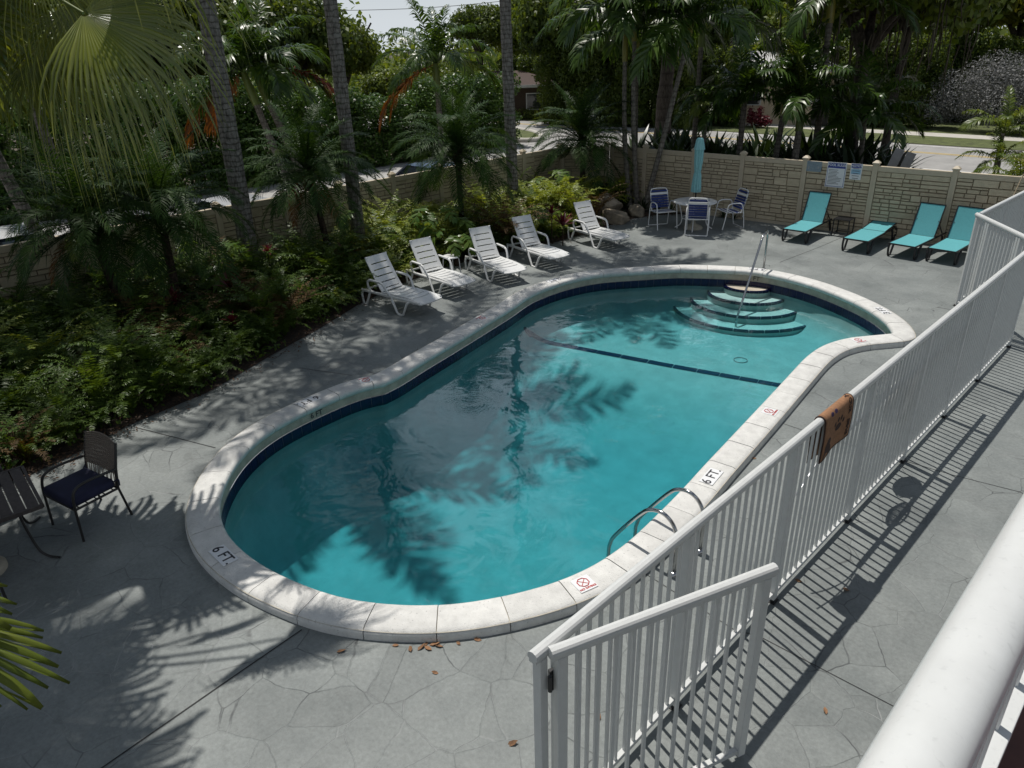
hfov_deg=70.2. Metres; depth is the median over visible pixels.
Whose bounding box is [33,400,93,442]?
fern
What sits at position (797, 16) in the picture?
palm tree
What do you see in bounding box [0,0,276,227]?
fan palm
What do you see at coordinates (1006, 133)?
hedge
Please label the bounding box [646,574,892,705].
deck joint
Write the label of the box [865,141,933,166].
strap plant
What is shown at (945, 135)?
pavement
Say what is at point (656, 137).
strap plant
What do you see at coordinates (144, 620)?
pool deck
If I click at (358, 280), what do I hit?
fern
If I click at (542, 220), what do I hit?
philodendron
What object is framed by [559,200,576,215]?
fern
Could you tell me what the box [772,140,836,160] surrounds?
strap plant
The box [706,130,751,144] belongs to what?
strap plant
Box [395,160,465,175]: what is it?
parked car
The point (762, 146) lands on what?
strap plant
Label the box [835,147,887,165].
strap plant
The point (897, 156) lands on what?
road sign
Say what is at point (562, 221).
cordyline
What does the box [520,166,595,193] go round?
philodendron
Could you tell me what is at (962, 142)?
grass verge
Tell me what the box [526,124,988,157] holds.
road marking
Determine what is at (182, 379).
fern
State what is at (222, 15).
tree
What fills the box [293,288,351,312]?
fern
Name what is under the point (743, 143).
strap plant
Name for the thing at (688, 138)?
strap plant
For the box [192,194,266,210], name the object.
parked car
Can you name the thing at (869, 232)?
sling lounger
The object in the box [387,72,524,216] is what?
date palm
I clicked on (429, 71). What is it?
tree
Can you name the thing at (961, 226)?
sling lounger
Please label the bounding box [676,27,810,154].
palm tree
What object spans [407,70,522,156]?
hedge
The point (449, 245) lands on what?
fern
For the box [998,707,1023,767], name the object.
balcony floor
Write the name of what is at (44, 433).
fern
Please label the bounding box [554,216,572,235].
fern
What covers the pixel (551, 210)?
cordyline
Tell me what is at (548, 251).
sun lounger
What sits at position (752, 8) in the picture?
tree
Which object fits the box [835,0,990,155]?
tree
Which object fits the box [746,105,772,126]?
red bush
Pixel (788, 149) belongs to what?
strap plant
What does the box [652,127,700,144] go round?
strap plant
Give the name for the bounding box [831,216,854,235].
side table
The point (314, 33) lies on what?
tree
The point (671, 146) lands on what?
strap plant
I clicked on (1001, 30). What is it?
distant trees
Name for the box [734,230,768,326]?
hand rail
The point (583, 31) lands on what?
tree
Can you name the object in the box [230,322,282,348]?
fern
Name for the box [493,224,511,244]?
fern
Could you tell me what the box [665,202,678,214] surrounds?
strap plant
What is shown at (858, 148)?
strap plant
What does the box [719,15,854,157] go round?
palm tree
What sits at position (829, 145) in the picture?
strap plant
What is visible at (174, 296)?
cordyline
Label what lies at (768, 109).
house
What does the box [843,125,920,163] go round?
strap plant
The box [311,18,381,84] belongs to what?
tree
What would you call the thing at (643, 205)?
strap plant
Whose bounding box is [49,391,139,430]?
fern
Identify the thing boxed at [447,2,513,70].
tree
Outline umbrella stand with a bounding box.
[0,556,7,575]
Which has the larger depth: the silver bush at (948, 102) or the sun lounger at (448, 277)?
the silver bush at (948, 102)
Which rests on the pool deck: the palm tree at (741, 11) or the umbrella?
the umbrella
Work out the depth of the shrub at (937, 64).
39.17 m
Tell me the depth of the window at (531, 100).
50.47 m
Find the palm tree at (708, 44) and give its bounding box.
[547,5,715,146]
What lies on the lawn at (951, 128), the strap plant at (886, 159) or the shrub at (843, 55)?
the shrub at (843, 55)
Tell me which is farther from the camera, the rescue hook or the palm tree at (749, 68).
the palm tree at (749, 68)
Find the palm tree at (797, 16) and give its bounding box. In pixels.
[762,0,923,154]
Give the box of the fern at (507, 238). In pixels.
[491,214,514,243]
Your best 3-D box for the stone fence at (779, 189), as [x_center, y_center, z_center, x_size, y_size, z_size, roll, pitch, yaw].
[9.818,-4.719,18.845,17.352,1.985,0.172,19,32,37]
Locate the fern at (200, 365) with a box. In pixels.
[161,338,241,384]
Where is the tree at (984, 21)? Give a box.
[874,0,1011,43]
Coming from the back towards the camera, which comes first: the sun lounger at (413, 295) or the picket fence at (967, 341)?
the sun lounger at (413, 295)
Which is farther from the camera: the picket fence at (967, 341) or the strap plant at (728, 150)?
the strap plant at (728, 150)
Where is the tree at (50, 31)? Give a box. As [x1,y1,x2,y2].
[0,0,55,178]
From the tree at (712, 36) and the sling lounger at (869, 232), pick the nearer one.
the sling lounger at (869, 232)
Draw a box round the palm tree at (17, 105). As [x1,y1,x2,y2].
[0,0,143,227]
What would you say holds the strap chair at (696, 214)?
on the pool deck
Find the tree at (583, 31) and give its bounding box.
[569,0,617,122]
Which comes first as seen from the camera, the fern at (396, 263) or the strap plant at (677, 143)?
the fern at (396, 263)
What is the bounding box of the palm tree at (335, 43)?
[323,0,367,262]
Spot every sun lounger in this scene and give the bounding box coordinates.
[361,252,441,315]
[405,236,475,293]
[464,225,526,282]
[506,214,569,267]
[567,200,629,248]
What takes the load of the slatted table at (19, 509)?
on the pool deck
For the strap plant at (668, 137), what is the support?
on the roadside bed
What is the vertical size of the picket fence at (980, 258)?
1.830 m
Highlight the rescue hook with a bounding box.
[795,370,915,495]
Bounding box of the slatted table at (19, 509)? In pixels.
[0,465,60,557]
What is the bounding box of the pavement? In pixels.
[404,105,1023,140]
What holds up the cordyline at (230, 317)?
on the garden bed
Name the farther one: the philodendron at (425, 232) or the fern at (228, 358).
the philodendron at (425, 232)
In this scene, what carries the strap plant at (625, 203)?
on the garden bed
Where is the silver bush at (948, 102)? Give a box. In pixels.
[914,48,1023,128]
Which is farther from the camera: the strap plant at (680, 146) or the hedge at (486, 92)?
the hedge at (486, 92)
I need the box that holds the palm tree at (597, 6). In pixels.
[547,0,734,204]
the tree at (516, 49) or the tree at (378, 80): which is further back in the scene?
the tree at (516, 49)
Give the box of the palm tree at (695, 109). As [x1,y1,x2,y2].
[673,77,738,150]
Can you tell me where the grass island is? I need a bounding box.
[495,129,537,137]
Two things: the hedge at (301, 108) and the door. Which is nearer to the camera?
the hedge at (301, 108)
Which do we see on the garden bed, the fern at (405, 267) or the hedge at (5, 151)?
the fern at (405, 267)
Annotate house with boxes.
[481,70,566,118]
[703,51,843,125]
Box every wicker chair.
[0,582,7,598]
[40,430,132,541]
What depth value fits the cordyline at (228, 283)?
13.98 m
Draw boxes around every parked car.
[0,223,38,244]
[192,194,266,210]
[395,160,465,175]
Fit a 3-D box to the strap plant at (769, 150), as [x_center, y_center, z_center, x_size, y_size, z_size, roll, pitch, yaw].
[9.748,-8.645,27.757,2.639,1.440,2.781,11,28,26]
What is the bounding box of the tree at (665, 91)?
[608,3,724,146]
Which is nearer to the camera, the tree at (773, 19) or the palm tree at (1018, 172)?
the palm tree at (1018, 172)
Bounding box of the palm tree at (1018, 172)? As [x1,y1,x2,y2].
[971,152,1023,175]
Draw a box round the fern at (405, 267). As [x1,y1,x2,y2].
[395,258,421,272]
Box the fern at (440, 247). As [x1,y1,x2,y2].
[424,240,460,260]
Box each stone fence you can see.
[0,144,561,312]
[562,142,609,188]
[609,142,1023,251]
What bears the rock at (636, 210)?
on the garden bed
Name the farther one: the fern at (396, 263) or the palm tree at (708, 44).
the palm tree at (708, 44)
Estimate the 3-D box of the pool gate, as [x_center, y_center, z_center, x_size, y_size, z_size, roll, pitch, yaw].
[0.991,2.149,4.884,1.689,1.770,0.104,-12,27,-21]
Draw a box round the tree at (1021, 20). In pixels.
[1010,3,1023,29]
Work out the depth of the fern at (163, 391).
11.27 m
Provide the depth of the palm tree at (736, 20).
20.08 m
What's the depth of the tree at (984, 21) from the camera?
40.91 m
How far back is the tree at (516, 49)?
54.06 m
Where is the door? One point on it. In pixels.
(812, 123)
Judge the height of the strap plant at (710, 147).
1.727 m
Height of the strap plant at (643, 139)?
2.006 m
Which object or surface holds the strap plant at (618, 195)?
on the garden bed
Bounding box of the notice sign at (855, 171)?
[849,163,862,179]
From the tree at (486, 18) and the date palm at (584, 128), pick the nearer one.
the date palm at (584, 128)
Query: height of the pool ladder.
1.691 m
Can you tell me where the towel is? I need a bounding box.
[806,393,853,463]
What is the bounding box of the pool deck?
[0,208,1023,767]
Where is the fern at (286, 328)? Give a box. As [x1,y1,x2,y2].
[239,295,311,335]
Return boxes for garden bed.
[0,208,685,480]
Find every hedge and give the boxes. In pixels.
[0,86,146,225]
[81,74,275,200]
[232,84,371,183]
[325,88,451,167]
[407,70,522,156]
[515,108,674,126]
[992,96,1023,134]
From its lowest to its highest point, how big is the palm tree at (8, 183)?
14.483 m
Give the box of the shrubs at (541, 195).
[0,169,643,381]
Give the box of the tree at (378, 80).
[359,65,426,132]
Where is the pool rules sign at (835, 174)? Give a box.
[824,162,846,187]
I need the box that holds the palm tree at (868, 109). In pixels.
[805,42,942,163]
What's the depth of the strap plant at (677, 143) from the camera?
27.10 m
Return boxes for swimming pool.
[185,265,915,642]
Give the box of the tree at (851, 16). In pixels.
[764,0,1015,149]
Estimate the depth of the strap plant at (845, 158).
24.14 m
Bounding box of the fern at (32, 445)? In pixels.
[0,414,65,460]
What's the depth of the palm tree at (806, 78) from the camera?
22.93 m
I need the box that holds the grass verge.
[262,102,1023,149]
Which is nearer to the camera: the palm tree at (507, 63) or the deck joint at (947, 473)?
the deck joint at (947, 473)
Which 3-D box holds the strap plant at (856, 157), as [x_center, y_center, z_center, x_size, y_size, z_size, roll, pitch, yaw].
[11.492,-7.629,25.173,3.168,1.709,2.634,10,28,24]
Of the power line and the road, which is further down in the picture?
the road
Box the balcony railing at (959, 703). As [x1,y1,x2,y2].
[856,493,1023,767]
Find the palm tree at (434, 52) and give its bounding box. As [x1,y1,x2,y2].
[371,0,501,160]
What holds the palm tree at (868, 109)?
on the roadside bed
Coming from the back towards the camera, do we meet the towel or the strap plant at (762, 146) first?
the strap plant at (762, 146)
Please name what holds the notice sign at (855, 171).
attached to the stone fence at (779, 189)
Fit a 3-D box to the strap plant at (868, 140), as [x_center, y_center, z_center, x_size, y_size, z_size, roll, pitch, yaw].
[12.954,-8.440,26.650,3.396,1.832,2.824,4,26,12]
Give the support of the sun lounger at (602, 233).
on the pool deck
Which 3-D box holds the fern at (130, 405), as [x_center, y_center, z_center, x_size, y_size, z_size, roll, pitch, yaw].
[-5.865,0.134,10.980,1.315,0.724,1.158,9,27,22]
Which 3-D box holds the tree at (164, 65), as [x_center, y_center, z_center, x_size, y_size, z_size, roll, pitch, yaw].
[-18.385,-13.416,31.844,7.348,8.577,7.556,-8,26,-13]
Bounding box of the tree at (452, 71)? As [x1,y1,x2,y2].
[430,64,482,92]
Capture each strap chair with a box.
[648,187,677,229]
[684,198,710,236]
[712,188,748,229]
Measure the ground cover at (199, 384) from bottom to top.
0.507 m
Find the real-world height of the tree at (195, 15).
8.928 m
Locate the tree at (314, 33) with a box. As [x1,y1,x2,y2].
[264,0,361,126]
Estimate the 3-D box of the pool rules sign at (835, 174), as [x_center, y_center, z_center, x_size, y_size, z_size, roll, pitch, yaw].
[8.640,-5.580,19.445,0.498,0.647,0.015,19,32,37]
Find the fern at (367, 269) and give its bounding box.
[347,266,377,287]
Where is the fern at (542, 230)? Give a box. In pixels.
[535,220,554,237]
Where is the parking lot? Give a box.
[39,143,609,235]
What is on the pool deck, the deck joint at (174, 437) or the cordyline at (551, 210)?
the deck joint at (174, 437)
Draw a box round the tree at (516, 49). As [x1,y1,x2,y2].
[491,0,536,63]
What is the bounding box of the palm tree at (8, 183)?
[0,151,41,232]
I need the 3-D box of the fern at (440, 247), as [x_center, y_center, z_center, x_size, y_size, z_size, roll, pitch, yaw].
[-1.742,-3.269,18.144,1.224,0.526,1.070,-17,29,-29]
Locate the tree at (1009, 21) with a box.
[981,0,1023,89]
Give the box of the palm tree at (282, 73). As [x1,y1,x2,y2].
[164,0,334,190]
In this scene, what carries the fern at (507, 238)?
on the garden bed
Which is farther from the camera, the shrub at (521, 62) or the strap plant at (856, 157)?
the shrub at (521, 62)
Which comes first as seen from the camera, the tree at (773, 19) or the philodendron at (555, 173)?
the philodendron at (555, 173)
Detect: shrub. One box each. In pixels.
[495,53,554,75]
[531,36,613,126]
[572,42,655,127]
[615,37,705,128]
[678,43,750,126]
[776,49,851,123]
[813,33,903,127]
[845,28,955,128]
[898,26,998,122]
[942,34,1023,120]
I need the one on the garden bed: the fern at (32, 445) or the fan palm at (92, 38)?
the fern at (32, 445)
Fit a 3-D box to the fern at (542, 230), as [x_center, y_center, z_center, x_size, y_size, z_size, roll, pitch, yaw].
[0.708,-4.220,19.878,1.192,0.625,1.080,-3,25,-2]
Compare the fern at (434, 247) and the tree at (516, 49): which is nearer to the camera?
the fern at (434, 247)
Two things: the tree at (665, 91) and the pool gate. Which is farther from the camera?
the tree at (665, 91)
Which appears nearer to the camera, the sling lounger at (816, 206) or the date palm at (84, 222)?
the date palm at (84, 222)
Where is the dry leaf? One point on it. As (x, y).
(512, 743)
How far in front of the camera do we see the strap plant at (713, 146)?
25.03 m
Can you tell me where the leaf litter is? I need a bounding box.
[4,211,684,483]
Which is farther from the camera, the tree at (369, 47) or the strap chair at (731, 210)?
the tree at (369, 47)
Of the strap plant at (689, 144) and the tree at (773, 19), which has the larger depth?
the tree at (773, 19)
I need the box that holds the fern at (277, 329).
[247,313,295,342]
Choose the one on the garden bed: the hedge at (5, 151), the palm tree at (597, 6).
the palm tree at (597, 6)
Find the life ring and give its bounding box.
[882,382,908,423]
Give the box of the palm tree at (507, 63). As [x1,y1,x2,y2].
[499,0,518,212]
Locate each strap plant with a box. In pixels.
[602,183,635,212]
[607,125,659,148]
[617,190,640,207]
[633,195,649,209]
[637,128,690,150]
[645,131,690,151]
[646,122,681,148]
[647,126,660,147]
[649,127,708,150]
[652,122,706,148]
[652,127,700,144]
[665,137,690,150]
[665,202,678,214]
[674,126,729,151]
[683,132,750,154]
[686,140,722,152]
[691,131,746,152]
[704,139,745,153]
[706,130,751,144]
[717,134,766,151]
[725,128,786,156]
[725,140,754,155]
[728,123,793,156]
[731,138,762,156]
[753,130,794,153]
[758,136,799,157]
[758,141,787,156]
[759,129,793,150]
[771,129,836,156]
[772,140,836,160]
[780,149,789,158]
[786,134,841,160]
[801,132,890,164]
[801,133,868,159]
[801,147,841,160]
[809,125,868,157]
[811,149,832,161]
[816,139,892,163]
[829,130,912,166]
[832,135,875,164]
[834,141,875,157]
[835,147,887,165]
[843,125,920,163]
[862,146,929,168]
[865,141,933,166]
[865,146,899,166]
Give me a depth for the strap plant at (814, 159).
24.25 m
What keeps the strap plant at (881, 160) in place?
on the roadside bed
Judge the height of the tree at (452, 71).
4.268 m
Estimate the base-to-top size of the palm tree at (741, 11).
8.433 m
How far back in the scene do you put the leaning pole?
16.74 m
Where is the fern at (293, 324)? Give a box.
[269,300,316,327]
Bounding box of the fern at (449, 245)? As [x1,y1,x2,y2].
[435,233,470,253]
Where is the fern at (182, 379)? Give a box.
[157,359,222,391]
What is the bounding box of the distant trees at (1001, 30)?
[11,0,1021,115]
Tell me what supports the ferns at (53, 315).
on the garden bed
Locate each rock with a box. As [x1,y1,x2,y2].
[595,192,622,216]
[602,208,629,224]
[628,204,644,217]
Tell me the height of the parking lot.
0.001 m
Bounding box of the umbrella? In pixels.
[684,136,704,230]
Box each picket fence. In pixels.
[527,251,1023,767]
[953,212,1023,306]
[961,190,1023,299]
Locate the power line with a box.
[341,1,498,10]
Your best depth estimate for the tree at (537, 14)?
44.64 m
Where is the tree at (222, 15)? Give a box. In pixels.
[156,0,300,137]
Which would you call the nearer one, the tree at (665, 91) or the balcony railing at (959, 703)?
the balcony railing at (959, 703)
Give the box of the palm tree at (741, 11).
[638,0,792,151]
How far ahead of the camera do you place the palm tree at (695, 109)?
24.10 m
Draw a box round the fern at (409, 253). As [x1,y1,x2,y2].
[398,246,440,270]
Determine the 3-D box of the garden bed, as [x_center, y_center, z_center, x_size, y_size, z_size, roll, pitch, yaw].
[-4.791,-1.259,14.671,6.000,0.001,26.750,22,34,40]
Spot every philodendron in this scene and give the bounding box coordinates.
[155,242,260,295]
[334,196,411,246]
[403,206,476,236]
[417,219,490,266]
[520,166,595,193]
[520,207,568,228]
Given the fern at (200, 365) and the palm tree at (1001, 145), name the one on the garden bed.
the fern at (200, 365)
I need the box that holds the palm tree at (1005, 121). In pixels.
[959,85,1023,173]
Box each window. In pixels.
[526,93,542,109]
[747,92,760,105]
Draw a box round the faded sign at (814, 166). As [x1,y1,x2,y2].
[806,161,821,171]
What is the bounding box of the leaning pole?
[988,172,1023,250]
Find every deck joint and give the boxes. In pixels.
[101,629,301,767]
[128,425,215,447]
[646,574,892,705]
[786,424,1021,492]
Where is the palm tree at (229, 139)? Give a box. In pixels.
[195,0,259,278]
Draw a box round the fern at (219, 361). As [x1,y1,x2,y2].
[178,328,249,379]
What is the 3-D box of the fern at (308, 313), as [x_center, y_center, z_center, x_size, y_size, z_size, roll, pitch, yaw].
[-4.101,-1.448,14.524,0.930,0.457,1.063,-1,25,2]
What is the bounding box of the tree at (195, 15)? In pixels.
[107,0,233,160]
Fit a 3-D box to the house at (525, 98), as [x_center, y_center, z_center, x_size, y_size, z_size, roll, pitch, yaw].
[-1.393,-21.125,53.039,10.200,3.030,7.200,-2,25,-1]
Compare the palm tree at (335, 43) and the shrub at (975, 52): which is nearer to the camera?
the palm tree at (335, 43)
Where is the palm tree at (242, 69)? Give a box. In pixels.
[164,0,328,191]
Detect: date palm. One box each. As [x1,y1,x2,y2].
[0,120,195,314]
[54,106,258,318]
[225,91,393,245]
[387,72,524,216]
[523,76,638,191]
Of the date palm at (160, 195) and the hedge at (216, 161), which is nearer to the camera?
the date palm at (160, 195)
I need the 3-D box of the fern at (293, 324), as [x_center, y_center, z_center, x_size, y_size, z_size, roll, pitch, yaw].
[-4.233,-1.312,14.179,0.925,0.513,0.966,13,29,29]
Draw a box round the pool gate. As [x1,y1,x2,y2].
[548,562,778,767]
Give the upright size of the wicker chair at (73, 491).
0.988 m
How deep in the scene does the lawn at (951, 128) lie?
39.27 m
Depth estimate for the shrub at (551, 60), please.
45.25 m
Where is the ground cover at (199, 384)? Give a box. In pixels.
[0,201,622,468]
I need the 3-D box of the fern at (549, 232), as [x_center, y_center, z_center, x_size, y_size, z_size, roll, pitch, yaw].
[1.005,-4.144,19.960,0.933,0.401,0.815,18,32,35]
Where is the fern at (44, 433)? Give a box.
[2,410,84,450]
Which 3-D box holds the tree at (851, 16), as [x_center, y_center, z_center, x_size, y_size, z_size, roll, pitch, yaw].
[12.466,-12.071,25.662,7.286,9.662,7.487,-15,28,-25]
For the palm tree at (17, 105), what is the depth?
15.32 m
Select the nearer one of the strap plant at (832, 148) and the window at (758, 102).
the strap plant at (832, 148)
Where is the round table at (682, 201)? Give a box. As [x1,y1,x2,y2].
[673,197,716,231]
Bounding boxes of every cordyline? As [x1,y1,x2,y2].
[161,286,190,327]
[214,272,241,303]
[219,310,238,329]
[259,243,277,280]
[542,204,556,243]
[549,212,571,245]
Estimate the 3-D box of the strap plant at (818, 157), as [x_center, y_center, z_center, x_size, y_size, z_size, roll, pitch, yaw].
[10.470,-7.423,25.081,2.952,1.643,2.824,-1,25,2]
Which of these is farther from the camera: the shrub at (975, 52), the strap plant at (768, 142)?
the shrub at (975, 52)
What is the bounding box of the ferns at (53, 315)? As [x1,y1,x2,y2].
[0,176,634,461]
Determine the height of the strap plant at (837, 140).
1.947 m
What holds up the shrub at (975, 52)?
on the lawn at (951, 128)
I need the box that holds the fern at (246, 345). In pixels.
[208,318,268,363]
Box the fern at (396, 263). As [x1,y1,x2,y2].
[384,249,407,279]
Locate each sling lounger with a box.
[781,191,831,243]
[841,220,896,253]
[887,202,946,259]
[925,205,984,265]
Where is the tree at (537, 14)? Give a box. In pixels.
[511,0,576,90]
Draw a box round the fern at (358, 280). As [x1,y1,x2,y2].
[328,272,369,295]
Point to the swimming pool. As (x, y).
(529, 455)
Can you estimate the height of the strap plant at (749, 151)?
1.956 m
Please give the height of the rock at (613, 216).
0.553 m
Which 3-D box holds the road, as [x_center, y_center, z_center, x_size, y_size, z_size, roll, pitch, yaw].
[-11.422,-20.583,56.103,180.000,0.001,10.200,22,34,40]
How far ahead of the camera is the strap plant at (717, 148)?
26.01 m
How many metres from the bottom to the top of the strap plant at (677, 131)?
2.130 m
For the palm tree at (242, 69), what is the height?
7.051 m
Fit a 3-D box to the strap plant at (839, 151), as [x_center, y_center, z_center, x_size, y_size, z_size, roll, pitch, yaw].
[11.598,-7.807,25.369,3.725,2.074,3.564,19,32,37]
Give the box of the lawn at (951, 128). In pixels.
[250,78,1023,137]
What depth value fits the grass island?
41.56 m
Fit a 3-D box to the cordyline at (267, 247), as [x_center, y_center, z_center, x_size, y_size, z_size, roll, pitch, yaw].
[-5.248,-2.458,15.897,0.440,1.271,0.459,-1,25,3]
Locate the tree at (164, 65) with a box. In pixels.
[44,0,173,84]
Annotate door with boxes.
[810,97,829,125]
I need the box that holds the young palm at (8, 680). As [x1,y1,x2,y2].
[0,583,69,710]
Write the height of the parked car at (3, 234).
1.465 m
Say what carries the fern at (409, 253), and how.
on the garden bed
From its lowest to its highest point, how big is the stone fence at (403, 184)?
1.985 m
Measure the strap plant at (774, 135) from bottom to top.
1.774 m
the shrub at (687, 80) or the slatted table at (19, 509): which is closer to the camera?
the slatted table at (19, 509)
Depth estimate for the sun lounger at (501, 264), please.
17.18 m
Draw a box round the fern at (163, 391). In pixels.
[109,365,191,404]
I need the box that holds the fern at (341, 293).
[311,272,366,306]
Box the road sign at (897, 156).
[887,148,915,167]
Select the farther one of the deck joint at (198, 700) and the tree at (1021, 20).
the tree at (1021, 20)
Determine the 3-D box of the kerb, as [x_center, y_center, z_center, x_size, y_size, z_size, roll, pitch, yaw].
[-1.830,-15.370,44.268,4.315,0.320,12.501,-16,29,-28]
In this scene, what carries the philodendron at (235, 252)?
on the garden bed
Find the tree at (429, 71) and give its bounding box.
[397,55,449,87]
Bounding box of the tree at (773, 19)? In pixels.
[762,0,880,51]
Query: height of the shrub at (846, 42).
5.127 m
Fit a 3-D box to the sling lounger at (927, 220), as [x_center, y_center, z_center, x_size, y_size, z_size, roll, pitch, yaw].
[9.995,-3.786,17.831,2.016,1.100,0.660,-23,32,-37]
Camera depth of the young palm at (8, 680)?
3.40 m
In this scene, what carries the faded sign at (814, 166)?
attached to the stone fence at (779, 189)
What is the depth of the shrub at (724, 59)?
42.37 m
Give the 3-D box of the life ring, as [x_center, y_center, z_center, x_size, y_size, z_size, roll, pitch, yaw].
[4.549,0.220,8.650,0.144,0.577,0.574,22,34,40]
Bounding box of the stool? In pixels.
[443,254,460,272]
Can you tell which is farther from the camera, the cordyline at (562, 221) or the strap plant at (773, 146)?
the strap plant at (773, 146)
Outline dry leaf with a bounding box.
[508,740,517,745]
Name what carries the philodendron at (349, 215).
on the garden bed
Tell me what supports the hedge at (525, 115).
on the grass verge
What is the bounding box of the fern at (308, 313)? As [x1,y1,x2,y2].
[298,292,328,322]
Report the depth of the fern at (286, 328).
13.82 m
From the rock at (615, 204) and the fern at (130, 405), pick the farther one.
the rock at (615, 204)
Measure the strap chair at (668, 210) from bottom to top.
1.056 m
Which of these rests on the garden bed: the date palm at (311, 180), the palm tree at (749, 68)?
the date palm at (311, 180)
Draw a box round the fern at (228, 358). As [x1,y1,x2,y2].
[196,335,255,367]
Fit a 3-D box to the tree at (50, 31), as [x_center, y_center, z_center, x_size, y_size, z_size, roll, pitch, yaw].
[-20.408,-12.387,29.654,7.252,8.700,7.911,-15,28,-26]
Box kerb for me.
[466,127,541,142]
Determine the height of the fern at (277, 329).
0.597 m
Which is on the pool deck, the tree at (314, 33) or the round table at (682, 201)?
the round table at (682, 201)
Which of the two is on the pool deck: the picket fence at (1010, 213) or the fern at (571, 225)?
the picket fence at (1010, 213)
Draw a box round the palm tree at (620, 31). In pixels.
[534,0,705,207]
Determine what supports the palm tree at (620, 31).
on the garden bed
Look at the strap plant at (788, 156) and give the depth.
25.54 m
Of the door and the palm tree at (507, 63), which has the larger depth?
the door
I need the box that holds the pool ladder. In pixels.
[606,487,706,577]
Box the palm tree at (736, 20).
[609,0,793,209]
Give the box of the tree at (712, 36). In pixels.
[652,0,740,54]
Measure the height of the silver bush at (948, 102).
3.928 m
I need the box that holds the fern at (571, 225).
[558,217,581,233]
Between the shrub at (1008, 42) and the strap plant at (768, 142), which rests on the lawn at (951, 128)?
the shrub at (1008, 42)
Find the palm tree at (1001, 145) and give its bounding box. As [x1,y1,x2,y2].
[955,132,1023,172]
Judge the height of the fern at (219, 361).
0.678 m
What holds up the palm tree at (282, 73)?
on the parking lot
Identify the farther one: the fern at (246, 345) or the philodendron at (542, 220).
the philodendron at (542, 220)
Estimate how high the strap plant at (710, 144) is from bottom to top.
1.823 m
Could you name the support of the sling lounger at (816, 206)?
on the pool deck
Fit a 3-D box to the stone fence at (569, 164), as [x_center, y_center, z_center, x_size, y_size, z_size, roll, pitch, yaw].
[2.395,-6.951,24.066,1.632,1.985,0.172,0,25,3]
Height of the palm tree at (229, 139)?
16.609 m
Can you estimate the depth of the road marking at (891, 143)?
33.72 m
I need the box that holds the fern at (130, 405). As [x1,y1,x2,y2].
[89,359,165,417]
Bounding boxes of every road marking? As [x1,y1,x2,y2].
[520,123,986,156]
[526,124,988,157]
[721,132,1011,151]
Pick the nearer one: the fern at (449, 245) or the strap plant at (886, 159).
the fern at (449, 245)
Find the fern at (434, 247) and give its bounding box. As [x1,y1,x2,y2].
[406,235,445,262]
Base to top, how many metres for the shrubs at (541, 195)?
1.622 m
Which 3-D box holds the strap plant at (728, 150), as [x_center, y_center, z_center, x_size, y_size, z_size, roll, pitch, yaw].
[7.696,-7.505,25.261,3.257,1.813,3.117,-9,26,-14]
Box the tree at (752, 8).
[715,0,771,53]
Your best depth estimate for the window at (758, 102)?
43.71 m
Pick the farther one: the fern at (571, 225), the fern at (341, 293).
the fern at (571, 225)
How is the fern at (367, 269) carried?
on the garden bed
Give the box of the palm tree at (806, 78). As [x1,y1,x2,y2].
[720,18,888,159]
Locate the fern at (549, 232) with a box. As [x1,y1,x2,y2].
[539,225,563,238]
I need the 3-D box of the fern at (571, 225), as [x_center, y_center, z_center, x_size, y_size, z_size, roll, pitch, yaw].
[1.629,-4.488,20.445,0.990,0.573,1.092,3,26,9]
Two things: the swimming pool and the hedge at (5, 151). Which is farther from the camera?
the hedge at (5, 151)
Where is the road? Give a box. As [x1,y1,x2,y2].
[305,106,1023,175]
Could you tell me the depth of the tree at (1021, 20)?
42.31 m
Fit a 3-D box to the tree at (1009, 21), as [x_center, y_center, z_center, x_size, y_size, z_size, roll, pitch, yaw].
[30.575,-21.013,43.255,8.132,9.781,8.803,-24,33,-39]
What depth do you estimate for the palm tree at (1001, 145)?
19.09 m

